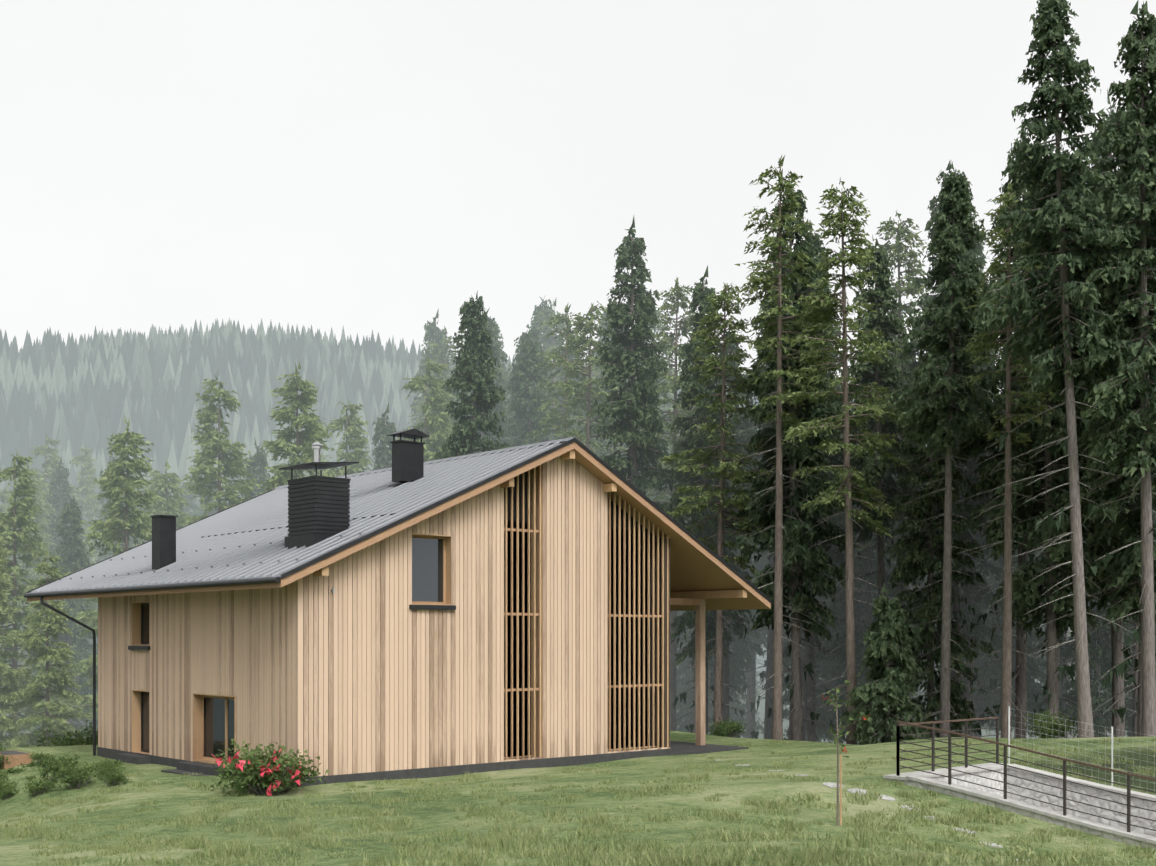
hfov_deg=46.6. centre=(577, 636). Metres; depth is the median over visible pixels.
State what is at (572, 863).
lawn tussock
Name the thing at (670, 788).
lawn tussock
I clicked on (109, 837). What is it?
lawn tussock
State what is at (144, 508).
tree
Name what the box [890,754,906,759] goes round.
lawn tussock
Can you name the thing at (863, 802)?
lawn tussock
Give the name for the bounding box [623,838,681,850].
lawn tussock
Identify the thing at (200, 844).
lawn tussock
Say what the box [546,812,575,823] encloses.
lawn tussock
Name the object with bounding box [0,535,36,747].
tree
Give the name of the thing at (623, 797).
lawn tussock
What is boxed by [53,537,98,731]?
tree
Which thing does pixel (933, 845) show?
lawn tussock
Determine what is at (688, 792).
lawn tussock
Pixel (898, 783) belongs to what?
lawn tussock
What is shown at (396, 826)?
lawn tussock
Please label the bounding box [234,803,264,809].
lawn tussock
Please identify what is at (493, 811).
lawn tussock
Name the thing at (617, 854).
lawn tussock
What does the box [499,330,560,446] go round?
tree
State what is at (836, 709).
young rowan sapling
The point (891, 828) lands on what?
lawn tussock
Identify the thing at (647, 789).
lawn tussock
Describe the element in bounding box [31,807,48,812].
lawn tussock
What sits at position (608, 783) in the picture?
lawn tussock
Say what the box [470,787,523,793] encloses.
lawn tussock
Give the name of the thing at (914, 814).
lawn tussock
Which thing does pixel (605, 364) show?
tree
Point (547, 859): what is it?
lawn tussock
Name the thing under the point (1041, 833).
lawn tussock
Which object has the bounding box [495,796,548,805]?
lawn tussock
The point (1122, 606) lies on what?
tree
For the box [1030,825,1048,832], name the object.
lawn tussock
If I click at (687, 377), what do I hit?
tree
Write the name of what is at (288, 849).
lawn tussock
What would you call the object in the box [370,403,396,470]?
tree
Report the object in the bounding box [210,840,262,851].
lawn tussock
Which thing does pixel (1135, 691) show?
tree
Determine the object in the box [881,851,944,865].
lawn tussock
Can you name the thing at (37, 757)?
garden weed
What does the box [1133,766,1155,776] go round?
lawn tussock
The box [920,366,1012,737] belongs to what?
tree
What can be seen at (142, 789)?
lawn tussock
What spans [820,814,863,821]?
lawn tussock
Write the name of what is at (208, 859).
lawn tussock
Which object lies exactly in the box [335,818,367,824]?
lawn tussock
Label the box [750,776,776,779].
lawn tussock
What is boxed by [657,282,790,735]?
tree
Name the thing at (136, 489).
tree
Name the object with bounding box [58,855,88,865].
lawn tussock
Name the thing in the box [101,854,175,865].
lawn tussock
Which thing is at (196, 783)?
lawn tussock
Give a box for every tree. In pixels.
[0,452,92,745]
[0,456,65,742]
[0,485,27,701]
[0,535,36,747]
[0,549,97,747]
[10,434,64,741]
[30,497,97,743]
[35,457,92,721]
[40,416,161,740]
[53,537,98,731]
[55,446,107,722]
[89,456,133,713]
[91,474,145,557]
[120,524,139,548]
[132,473,179,546]
[137,459,191,542]
[179,480,197,526]
[180,369,258,525]
[192,470,217,515]
[243,436,270,497]
[254,361,342,493]
[303,452,332,476]
[317,396,374,476]
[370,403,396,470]
[397,356,455,461]
[408,326,463,425]
[408,371,439,433]
[411,307,458,429]
[421,371,455,450]
[432,290,512,459]
[447,307,513,453]
[452,338,511,451]
[468,317,510,438]
[493,321,561,449]
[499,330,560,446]
[506,363,533,424]
[526,304,627,455]
[528,296,565,411]
[532,299,583,429]
[544,301,630,476]
[549,350,591,444]
[569,368,613,452]
[575,366,598,433]
[582,324,647,493]
[584,328,664,502]
[587,216,685,679]
[591,307,610,369]
[605,366,671,491]
[636,278,733,731]
[638,306,680,497]
[640,353,671,500]
[656,385,714,708]
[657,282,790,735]
[657,368,713,732]
[658,358,673,419]
[659,265,754,734]
[662,388,695,720]
[676,519,742,734]
[677,611,732,726]
[686,523,763,731]
[693,329,761,736]
[708,628,763,737]
[708,657,760,732]
[722,428,783,738]
[726,155,862,739]
[730,250,802,738]
[731,540,765,737]
[732,171,859,740]
[741,563,762,730]
[743,425,790,737]
[747,225,869,739]
[748,257,859,741]
[762,589,843,741]
[765,284,857,741]
[777,177,930,744]
[783,388,872,743]
[815,361,922,732]
[828,235,927,742]
[830,444,891,729]
[841,337,937,716]
[842,211,935,720]
[855,315,934,719]
[863,337,997,738]
[882,161,1012,736]
[886,169,1011,737]
[891,583,926,720]
[899,224,1038,736]
[913,664,939,737]
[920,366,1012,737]
[922,575,995,736]
[943,131,1101,737]
[955,181,1061,737]
[962,350,1075,734]
[969,0,1140,737]
[979,176,1120,736]
[988,555,1046,737]
[1000,184,1104,724]
[1013,382,1092,737]
[1033,429,1155,737]
[1045,627,1075,737]
[1054,89,1155,736]
[1055,82,1155,736]
[1057,1,1155,736]
[1068,501,1128,736]
[1070,609,1076,737]
[1089,499,1155,736]
[1107,245,1155,736]
[1115,145,1155,625]
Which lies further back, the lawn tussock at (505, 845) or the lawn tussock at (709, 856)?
the lawn tussock at (505, 845)
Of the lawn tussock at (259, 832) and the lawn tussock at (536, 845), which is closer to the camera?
the lawn tussock at (536, 845)
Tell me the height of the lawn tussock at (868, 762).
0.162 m
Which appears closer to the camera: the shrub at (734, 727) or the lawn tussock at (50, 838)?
the lawn tussock at (50, 838)
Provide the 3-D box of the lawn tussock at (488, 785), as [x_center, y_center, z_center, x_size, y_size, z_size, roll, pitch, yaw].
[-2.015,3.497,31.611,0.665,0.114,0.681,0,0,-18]
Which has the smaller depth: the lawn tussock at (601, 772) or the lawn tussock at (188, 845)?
the lawn tussock at (188, 845)
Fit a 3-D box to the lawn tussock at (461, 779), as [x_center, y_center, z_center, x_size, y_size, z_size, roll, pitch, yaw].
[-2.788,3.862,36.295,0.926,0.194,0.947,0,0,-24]
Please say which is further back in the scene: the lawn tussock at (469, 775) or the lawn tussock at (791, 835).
the lawn tussock at (469, 775)
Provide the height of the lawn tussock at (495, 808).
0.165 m
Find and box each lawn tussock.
[0,821,39,829]
[12,826,69,838]
[22,825,56,837]
[27,798,47,803]
[29,854,107,865]
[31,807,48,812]
[31,847,71,855]
[40,830,76,841]
[43,795,65,803]
[48,801,66,806]
[50,812,80,821]
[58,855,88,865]
[67,798,93,802]
[69,843,112,852]
[76,792,112,799]
[76,805,110,812]
[82,832,148,840]
[84,795,110,799]
[94,795,125,803]
[96,846,124,855]
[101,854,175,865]
[106,785,136,792]
[119,834,206,846]
[119,843,189,856]
[120,857,206,865]
[121,845,152,852]
[122,771,142,775]
[122,858,209,865]
[128,780,161,786]
[135,806,161,811]
[137,832,169,837]
[138,787,162,791]
[140,800,159,805]
[159,819,212,825]
[179,831,209,841]
[180,811,210,824]
[181,848,242,862]
[182,838,219,849]
[182,839,209,848]
[185,780,206,787]
[190,806,230,814]
[190,812,225,821]
[191,784,228,790]
[191,855,236,862]
[193,839,239,859]
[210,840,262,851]
[212,804,236,810]
[213,838,246,842]
[216,821,275,832]
[217,791,255,796]
[224,820,277,833]
[228,794,257,798]
[231,849,284,859]
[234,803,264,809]
[234,842,307,858]
[237,839,342,857]
[247,859,315,865]
[254,798,310,805]
[254,825,283,835]
[265,826,345,837]
[269,822,305,836]
[275,829,335,837]
[278,851,322,861]
[286,835,323,842]
[287,816,322,830]
[287,829,352,837]
[289,803,351,812]
[291,846,311,852]
[300,792,326,795]
[304,833,342,846]
[328,804,369,809]
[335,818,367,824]
[344,783,356,787]
[350,790,375,797]
[352,824,419,833]
[352,861,404,865]
[353,811,383,816]
[361,848,408,865]
[367,858,463,865]
[371,794,436,806]
[372,806,406,816]
[373,778,404,784]
[377,820,413,830]
[377,832,437,843]
[387,817,415,824]
[393,842,438,858]
[393,859,438,865]
[398,835,488,853]
[399,787,418,792]
[402,777,420,782]
[403,781,439,785]
[406,844,467,857]
[409,860,503,865]
[419,854,497,865]
[434,827,520,842]
[435,845,481,860]
[437,846,523,863]
[442,855,488,865]
[450,801,479,811]
[451,846,482,854]
[455,814,492,820]
[457,775,489,782]
[458,820,487,826]
[458,849,515,859]
[460,771,480,777]
[463,836,500,849]
[467,806,512,816]
[467,833,509,848]
[469,807,518,815]
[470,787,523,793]
[470,791,503,797]
[477,793,506,798]
[478,782,504,786]
[480,802,506,810]
[487,833,530,852]
[490,824,578,837]
[494,854,597,865]
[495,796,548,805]
[497,783,534,788]
[498,812,520,819]
[511,844,551,858]
[518,818,534,822]
[518,858,611,865]
[519,837,558,846]
[523,836,578,845]
[526,842,588,857]
[530,776,562,780]
[533,787,553,792]
[539,850,593,865]
[540,804,572,817]
[544,782,599,789]
[544,800,570,805]
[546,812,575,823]
[551,839,584,853]
[559,793,584,802]
[559,829,629,844]
[562,848,634,865]
[567,822,659,837]
[568,840,678,857]
[575,811,610,825]
[575,841,605,850]
[580,766,599,770]
[584,784,631,792]
[585,812,634,823]
[585,855,619,865]
[586,848,655,865]
[594,820,622,826]
[595,768,612,773]
[596,763,622,766]
[599,779,628,784]
[600,843,670,854]
[609,850,664,865]
[610,788,644,794]
[612,795,663,800]
[617,803,674,813]
[618,789,651,796]
[618,858,663,865]
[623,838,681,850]
[629,855,664,865]
[632,785,703,795]
[633,842,669,850]
[634,783,661,793]
[637,778,680,784]
[638,845,731,858]
[639,791,669,796]
[640,810,678,822]
[645,848,703,865]
[647,852,714,865]
[653,841,717,852]
[655,785,687,791]
[662,782,722,790]
[663,768,700,773]
[664,768,693,771]
[670,815,697,820]
[671,757,697,761]
[671,789,709,794]
[672,776,711,782]
[672,854,727,865]
[674,808,743,820]
[675,805,729,816]
[681,824,741,831]
[684,828,791,844]
[685,850,752,864]
[686,841,766,856]
[689,771,713,779]
[693,830,777,842]
[700,812,743,821]
[701,847,749,865]
[702,843,799,857]
[704,794,722,801]
[706,755,733,758]
[710,759,735,762]
[712,792,729,796]
[713,829,751,842]
[714,765,745,768]
[715,809,745,818]
[718,813,737,820]
[720,851,854,865]
[724,766,761,771]
[726,817,794,830]
[727,841,785,850]
[728,776,771,780]
[729,762,752,764]
[735,851,796,865]
[736,797,791,807]
[736,816,809,829]
[738,805,800,815]
[741,741,754,746]
[741,795,765,803]
[741,801,756,805]
[742,774,764,777]
[743,767,780,771]
[744,807,761,813]
[746,830,793,839]
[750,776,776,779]
[750,793,813,805]
[754,797,786,809]
[754,827,809,837]
[763,843,789,852]
[763,852,840,865]
[764,849,861,865]
[767,741,799,744]
[767,772,786,777]
[771,750,793,753]
[771,759,793,767]
[771,817,805,831]
[774,833,806,839]
[776,774,809,778]
[779,850,909,865]
[788,754,821,759]
[788,829,859,842]
[789,775,823,780]
[792,791,822,800]
[792,833,849,859]
[797,839,857,861]
[800,800,836,808]
[803,845,906,865]
[806,846,890,865]
[807,818,825,824]
[814,766,835,770]
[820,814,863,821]
[827,801,846,810]
[830,815,897,829]
[831,826,878,848]
[831,829,902,843]
[833,787,881,800]
[833,852,904,865]
[838,847,858,855]
[839,770,871,774]
[843,816,878,828]
[845,761,862,765]
[845,781,865,784]
[847,797,870,804]
[848,782,882,788]
[850,810,878,819]
[851,842,975,856]
[856,807,912,820]
[857,825,878,833]
[859,810,885,817]
[860,759,890,764]
[863,778,903,786]
[863,855,897,865]
[871,821,906,831]
[874,839,969,854]
[876,829,927,843]
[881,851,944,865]
[887,803,929,812]
[887,822,908,829]
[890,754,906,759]
[890,832,912,840]
[893,810,922,816]
[894,787,918,797]
[895,794,936,801]
[895,816,935,826]
[897,859,966,865]
[898,798,938,808]
[899,810,950,824]
[899,847,937,861]
[906,754,936,758]
[907,851,1018,865]
[912,805,934,815]
[913,839,958,851]
[916,789,939,796]
[918,752,946,756]
[919,813,960,823]
[919,827,977,841]
[928,799,949,806]
[933,815,961,826]
[944,824,976,831]
[948,815,970,823]
[949,846,1060,862]
[951,801,1000,814]
[951,808,992,821]
[952,811,1010,822]
[953,740,980,744]
[953,809,991,817]
[963,824,984,831]
[964,852,1030,865]
[965,840,991,845]
[966,810,1014,817]
[977,848,1103,864]
[979,815,1027,824]
[982,835,1041,851]
[999,750,1018,755]
[999,847,1092,865]
[1000,836,1031,843]
[1005,856,1090,865]
[1010,832,1051,842]
[1017,744,1038,750]
[1022,754,1050,758]
[1024,855,1076,865]
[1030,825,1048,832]
[1030,830,1053,838]
[1030,857,1133,865]
[1039,759,1076,764]
[1040,825,1074,836]
[1042,766,1080,774]
[1042,855,1078,865]
[1044,747,1066,752]
[1049,850,1090,858]
[1050,848,1096,858]
[1051,751,1093,756]
[1055,836,1104,844]
[1061,746,1083,751]
[1062,827,1085,835]
[1065,845,1115,856]
[1068,833,1100,838]
[1072,773,1096,781]
[1085,758,1119,763]
[1091,856,1120,864]
[1092,755,1113,763]
[1103,737,1125,742]
[1103,856,1135,865]
[1107,847,1148,858]
[1118,758,1134,763]
[1119,854,1155,862]
[1123,837,1155,855]
[1125,765,1146,768]
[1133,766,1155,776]
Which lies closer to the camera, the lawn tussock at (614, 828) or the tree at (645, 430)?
the lawn tussock at (614, 828)
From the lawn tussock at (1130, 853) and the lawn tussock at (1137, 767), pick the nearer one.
the lawn tussock at (1130, 853)
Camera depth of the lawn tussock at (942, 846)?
20.58 m
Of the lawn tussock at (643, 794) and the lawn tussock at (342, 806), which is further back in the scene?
the lawn tussock at (342, 806)
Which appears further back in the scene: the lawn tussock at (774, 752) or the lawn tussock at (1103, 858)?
the lawn tussock at (774, 752)
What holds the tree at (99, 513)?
on the terrain ground
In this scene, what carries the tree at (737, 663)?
on the terrain ground
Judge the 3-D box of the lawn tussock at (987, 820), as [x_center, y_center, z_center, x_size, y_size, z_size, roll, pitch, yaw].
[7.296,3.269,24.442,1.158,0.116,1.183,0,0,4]
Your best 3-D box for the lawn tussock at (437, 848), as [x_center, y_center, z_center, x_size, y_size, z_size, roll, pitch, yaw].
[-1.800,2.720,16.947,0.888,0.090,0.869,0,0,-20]
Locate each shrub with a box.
[35,720,97,746]
[76,726,97,744]
[706,716,752,737]
[1020,705,1077,738]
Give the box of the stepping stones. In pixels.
[713,760,1036,862]
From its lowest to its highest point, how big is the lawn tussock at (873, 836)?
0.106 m
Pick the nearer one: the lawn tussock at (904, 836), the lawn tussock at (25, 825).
the lawn tussock at (904, 836)
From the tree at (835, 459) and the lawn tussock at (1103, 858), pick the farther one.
the tree at (835, 459)
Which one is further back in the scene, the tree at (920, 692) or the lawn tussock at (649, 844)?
the tree at (920, 692)
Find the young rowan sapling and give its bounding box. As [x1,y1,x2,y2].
[822,672,869,825]
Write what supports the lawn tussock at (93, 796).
on the terrain ground
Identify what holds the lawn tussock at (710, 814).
on the terrain ground
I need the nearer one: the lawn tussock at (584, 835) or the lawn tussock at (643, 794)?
the lawn tussock at (584, 835)
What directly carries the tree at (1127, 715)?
on the terrain ground
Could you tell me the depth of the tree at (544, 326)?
134.62 m
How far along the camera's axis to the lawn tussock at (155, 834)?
21.94 m
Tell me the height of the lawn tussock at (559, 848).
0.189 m
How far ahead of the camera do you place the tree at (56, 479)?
126.03 m
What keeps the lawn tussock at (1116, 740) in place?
on the terrain ground
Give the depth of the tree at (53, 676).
69.20 m
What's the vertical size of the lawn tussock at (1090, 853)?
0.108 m
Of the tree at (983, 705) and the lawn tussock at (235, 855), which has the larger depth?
the tree at (983, 705)
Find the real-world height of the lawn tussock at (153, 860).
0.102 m
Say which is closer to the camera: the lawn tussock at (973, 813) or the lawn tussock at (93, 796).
the lawn tussock at (973, 813)
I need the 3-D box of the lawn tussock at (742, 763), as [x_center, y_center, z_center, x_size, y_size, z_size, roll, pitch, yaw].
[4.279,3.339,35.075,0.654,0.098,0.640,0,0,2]
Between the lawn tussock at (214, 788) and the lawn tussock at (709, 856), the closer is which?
the lawn tussock at (709, 856)
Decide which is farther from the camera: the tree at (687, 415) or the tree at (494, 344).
the tree at (494, 344)
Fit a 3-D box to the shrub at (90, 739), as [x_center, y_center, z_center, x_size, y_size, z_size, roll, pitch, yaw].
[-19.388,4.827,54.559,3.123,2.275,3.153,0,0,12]
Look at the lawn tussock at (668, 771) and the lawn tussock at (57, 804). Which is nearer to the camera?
the lawn tussock at (668, 771)
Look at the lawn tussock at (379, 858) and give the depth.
15.84 m
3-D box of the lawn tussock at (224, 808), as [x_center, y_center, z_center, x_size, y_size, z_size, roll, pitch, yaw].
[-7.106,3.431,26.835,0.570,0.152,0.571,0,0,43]
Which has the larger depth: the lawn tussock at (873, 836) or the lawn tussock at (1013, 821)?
the lawn tussock at (1013, 821)
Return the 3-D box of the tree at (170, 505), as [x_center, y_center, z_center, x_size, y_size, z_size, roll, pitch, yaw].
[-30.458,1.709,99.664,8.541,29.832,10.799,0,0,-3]
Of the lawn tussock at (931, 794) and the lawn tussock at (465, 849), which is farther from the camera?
the lawn tussock at (931, 794)
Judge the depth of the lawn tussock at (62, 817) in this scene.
26.33 m
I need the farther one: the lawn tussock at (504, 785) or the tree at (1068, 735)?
the tree at (1068, 735)
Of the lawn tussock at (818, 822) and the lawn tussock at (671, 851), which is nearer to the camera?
the lawn tussock at (671, 851)
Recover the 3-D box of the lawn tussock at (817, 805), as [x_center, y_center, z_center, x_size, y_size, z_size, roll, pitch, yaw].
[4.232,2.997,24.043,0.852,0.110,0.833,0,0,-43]
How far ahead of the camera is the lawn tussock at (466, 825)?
21.32 m
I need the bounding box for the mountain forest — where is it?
[0,318,1044,672]
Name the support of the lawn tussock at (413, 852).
on the terrain ground
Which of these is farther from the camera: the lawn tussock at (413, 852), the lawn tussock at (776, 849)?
the lawn tussock at (413, 852)
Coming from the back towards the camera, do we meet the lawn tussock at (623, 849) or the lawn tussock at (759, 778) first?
the lawn tussock at (759, 778)
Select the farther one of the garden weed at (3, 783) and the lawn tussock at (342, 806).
the garden weed at (3, 783)
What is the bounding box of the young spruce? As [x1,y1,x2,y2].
[839,582,930,744]
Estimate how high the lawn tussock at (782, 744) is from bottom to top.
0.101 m
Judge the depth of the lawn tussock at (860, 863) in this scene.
13.55 m
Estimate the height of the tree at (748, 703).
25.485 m
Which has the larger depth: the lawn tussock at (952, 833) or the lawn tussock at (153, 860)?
the lawn tussock at (952, 833)
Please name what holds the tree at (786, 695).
on the terrain ground
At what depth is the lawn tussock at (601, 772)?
34.57 m
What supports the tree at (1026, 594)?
on the terrain ground
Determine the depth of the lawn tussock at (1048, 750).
33.66 m
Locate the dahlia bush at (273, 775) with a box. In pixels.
[210,739,329,795]
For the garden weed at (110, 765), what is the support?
on the terrain ground
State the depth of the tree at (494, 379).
114.92 m
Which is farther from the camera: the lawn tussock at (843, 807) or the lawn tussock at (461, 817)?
the lawn tussock at (843, 807)
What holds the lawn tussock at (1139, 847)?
on the terrain ground
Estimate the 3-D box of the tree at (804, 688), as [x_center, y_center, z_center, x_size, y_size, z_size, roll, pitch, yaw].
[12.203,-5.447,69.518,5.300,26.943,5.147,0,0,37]
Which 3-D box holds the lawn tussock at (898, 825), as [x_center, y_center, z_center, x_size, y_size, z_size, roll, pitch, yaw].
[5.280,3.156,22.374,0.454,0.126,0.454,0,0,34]
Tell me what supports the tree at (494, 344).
on the terrain ground
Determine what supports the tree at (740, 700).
on the terrain ground
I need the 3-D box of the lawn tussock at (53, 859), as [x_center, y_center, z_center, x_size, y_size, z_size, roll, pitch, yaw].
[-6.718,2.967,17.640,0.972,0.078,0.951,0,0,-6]
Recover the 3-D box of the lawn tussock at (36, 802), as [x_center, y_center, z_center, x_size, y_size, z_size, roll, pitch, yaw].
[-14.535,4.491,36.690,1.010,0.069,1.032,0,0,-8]
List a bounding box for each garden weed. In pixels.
[0,752,13,763]
[0,767,27,776]
[0,769,8,780]
[0,779,17,786]
[0,783,17,800]
[22,760,47,766]
[22,779,58,796]
[27,751,54,764]
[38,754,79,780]
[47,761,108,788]
[85,759,124,778]
[91,761,117,774]
[93,770,131,786]
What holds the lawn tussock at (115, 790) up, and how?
on the terrain ground
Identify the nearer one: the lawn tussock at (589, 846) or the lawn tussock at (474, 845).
the lawn tussock at (589, 846)
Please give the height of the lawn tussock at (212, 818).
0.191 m
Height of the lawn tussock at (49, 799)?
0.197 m
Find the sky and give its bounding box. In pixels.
[0,0,1155,393]
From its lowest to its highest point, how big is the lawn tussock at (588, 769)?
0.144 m
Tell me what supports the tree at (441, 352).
on the terrain ground
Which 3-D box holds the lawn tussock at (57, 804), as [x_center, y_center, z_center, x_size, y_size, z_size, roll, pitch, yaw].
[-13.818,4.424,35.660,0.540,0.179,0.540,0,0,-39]
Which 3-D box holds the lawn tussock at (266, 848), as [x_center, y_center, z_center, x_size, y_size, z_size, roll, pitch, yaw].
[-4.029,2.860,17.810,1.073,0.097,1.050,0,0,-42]
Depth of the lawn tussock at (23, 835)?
22.75 m
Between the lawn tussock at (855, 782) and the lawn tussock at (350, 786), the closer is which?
the lawn tussock at (855, 782)
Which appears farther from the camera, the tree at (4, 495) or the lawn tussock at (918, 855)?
the tree at (4, 495)
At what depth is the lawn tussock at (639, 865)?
13.05 m
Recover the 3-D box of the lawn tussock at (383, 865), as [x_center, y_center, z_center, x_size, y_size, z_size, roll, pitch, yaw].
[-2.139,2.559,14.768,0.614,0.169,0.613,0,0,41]
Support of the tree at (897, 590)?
on the terrain ground
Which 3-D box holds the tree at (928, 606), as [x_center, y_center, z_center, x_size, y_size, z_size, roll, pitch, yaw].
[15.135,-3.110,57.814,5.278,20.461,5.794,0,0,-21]
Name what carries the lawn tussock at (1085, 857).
on the terrain ground
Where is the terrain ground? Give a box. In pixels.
[0,425,1155,865]
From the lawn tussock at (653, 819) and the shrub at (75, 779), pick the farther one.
the shrub at (75, 779)
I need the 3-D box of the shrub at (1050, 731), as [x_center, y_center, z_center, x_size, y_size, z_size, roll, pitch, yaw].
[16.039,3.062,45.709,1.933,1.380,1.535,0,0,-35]
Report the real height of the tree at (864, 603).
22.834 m
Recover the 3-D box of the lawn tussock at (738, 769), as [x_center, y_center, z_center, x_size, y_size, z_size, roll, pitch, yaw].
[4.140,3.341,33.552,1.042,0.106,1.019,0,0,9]
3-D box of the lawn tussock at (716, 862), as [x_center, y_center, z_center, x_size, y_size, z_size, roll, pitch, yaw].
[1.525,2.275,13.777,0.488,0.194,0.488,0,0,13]
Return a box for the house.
[23,429,772,786]
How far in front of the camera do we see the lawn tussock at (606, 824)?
20.25 m
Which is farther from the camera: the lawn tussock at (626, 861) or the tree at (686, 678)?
the tree at (686, 678)
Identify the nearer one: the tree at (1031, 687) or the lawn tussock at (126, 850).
the lawn tussock at (126, 850)
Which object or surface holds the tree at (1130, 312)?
on the terrain ground
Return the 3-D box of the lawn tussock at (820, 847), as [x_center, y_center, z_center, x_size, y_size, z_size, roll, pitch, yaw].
[2.535,2.211,13.940,0.632,0.275,0.631,0,0,-7]
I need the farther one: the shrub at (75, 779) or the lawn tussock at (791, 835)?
the shrub at (75, 779)
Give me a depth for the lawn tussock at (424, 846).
17.61 m
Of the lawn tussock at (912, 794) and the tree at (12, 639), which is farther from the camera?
the tree at (12, 639)
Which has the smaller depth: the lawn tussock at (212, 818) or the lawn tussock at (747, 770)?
the lawn tussock at (212, 818)
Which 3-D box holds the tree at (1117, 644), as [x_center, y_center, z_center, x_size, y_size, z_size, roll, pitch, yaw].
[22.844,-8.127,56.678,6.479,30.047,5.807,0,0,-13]
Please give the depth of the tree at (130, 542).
138.91 m
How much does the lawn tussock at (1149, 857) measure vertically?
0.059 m
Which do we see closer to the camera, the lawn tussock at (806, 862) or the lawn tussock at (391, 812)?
the lawn tussock at (806, 862)
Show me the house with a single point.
(409, 613)
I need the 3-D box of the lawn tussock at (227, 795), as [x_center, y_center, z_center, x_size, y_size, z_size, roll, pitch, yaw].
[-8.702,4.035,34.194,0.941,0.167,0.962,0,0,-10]
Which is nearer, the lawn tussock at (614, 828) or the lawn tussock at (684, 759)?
the lawn tussock at (614, 828)
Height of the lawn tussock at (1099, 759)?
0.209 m
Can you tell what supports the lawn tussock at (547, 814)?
on the terrain ground
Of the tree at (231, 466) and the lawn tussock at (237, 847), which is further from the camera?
the tree at (231, 466)
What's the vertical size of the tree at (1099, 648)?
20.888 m
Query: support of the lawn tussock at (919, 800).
on the terrain ground
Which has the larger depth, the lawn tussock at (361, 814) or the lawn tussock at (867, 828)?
the lawn tussock at (361, 814)
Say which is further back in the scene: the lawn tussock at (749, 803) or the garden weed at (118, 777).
the garden weed at (118, 777)
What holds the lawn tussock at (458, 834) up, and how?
on the terrain ground
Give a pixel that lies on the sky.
(362, 167)
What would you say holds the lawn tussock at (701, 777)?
on the terrain ground
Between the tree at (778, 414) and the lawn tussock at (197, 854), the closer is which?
the lawn tussock at (197, 854)
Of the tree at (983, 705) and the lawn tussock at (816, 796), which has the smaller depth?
the lawn tussock at (816, 796)
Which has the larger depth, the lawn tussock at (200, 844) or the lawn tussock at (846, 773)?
the lawn tussock at (846, 773)
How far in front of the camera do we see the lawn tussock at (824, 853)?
13.66 m
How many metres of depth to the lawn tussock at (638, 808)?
22.17 m
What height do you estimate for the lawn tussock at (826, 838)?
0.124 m
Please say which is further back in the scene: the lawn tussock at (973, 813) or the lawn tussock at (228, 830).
the lawn tussock at (973, 813)
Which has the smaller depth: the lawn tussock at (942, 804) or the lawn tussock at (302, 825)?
the lawn tussock at (302, 825)
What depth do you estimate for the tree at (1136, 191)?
47.74 m
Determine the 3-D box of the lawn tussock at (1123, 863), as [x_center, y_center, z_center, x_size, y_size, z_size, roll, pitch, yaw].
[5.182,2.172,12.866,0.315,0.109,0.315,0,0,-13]
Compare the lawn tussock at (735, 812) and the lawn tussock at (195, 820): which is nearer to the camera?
the lawn tussock at (735, 812)
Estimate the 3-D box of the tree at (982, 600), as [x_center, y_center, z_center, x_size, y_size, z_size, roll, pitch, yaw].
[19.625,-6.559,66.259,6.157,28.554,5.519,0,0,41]
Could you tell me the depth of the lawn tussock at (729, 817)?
21.28 m
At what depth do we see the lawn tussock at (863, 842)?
16.06 m
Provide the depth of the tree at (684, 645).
95.46 m
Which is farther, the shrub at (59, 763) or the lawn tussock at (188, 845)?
the shrub at (59, 763)
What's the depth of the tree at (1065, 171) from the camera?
44.18 m
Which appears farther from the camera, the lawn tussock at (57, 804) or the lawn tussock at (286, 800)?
the lawn tussock at (57, 804)
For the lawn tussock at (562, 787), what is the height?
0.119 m
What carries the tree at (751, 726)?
on the terrain ground
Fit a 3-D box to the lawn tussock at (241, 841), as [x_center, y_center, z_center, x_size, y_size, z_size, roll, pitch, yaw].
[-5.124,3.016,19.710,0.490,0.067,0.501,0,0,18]
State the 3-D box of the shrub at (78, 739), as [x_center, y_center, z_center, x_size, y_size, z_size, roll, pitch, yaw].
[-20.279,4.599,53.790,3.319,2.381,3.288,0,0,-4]
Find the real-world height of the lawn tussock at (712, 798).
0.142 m
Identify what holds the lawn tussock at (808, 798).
on the terrain ground
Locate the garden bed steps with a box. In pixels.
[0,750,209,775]
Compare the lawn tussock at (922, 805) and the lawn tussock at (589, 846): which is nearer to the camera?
the lawn tussock at (589, 846)
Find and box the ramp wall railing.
[883,706,1155,849]
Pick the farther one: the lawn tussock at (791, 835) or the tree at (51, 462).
the tree at (51, 462)
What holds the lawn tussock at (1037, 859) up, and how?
on the terrain ground
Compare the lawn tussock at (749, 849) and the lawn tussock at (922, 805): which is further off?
the lawn tussock at (922, 805)
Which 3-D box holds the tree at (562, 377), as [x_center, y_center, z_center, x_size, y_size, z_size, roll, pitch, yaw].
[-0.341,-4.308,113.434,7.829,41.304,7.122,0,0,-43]
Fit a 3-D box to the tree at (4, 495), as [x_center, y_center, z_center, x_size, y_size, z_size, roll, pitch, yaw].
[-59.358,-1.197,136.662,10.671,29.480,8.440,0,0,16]
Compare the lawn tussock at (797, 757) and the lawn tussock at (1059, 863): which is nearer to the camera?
the lawn tussock at (1059, 863)
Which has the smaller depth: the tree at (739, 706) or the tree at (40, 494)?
the tree at (739, 706)
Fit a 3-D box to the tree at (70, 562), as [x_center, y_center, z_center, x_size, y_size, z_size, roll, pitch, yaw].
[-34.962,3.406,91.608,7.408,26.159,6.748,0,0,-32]
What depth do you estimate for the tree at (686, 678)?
88.27 m
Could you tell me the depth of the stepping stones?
25.34 m

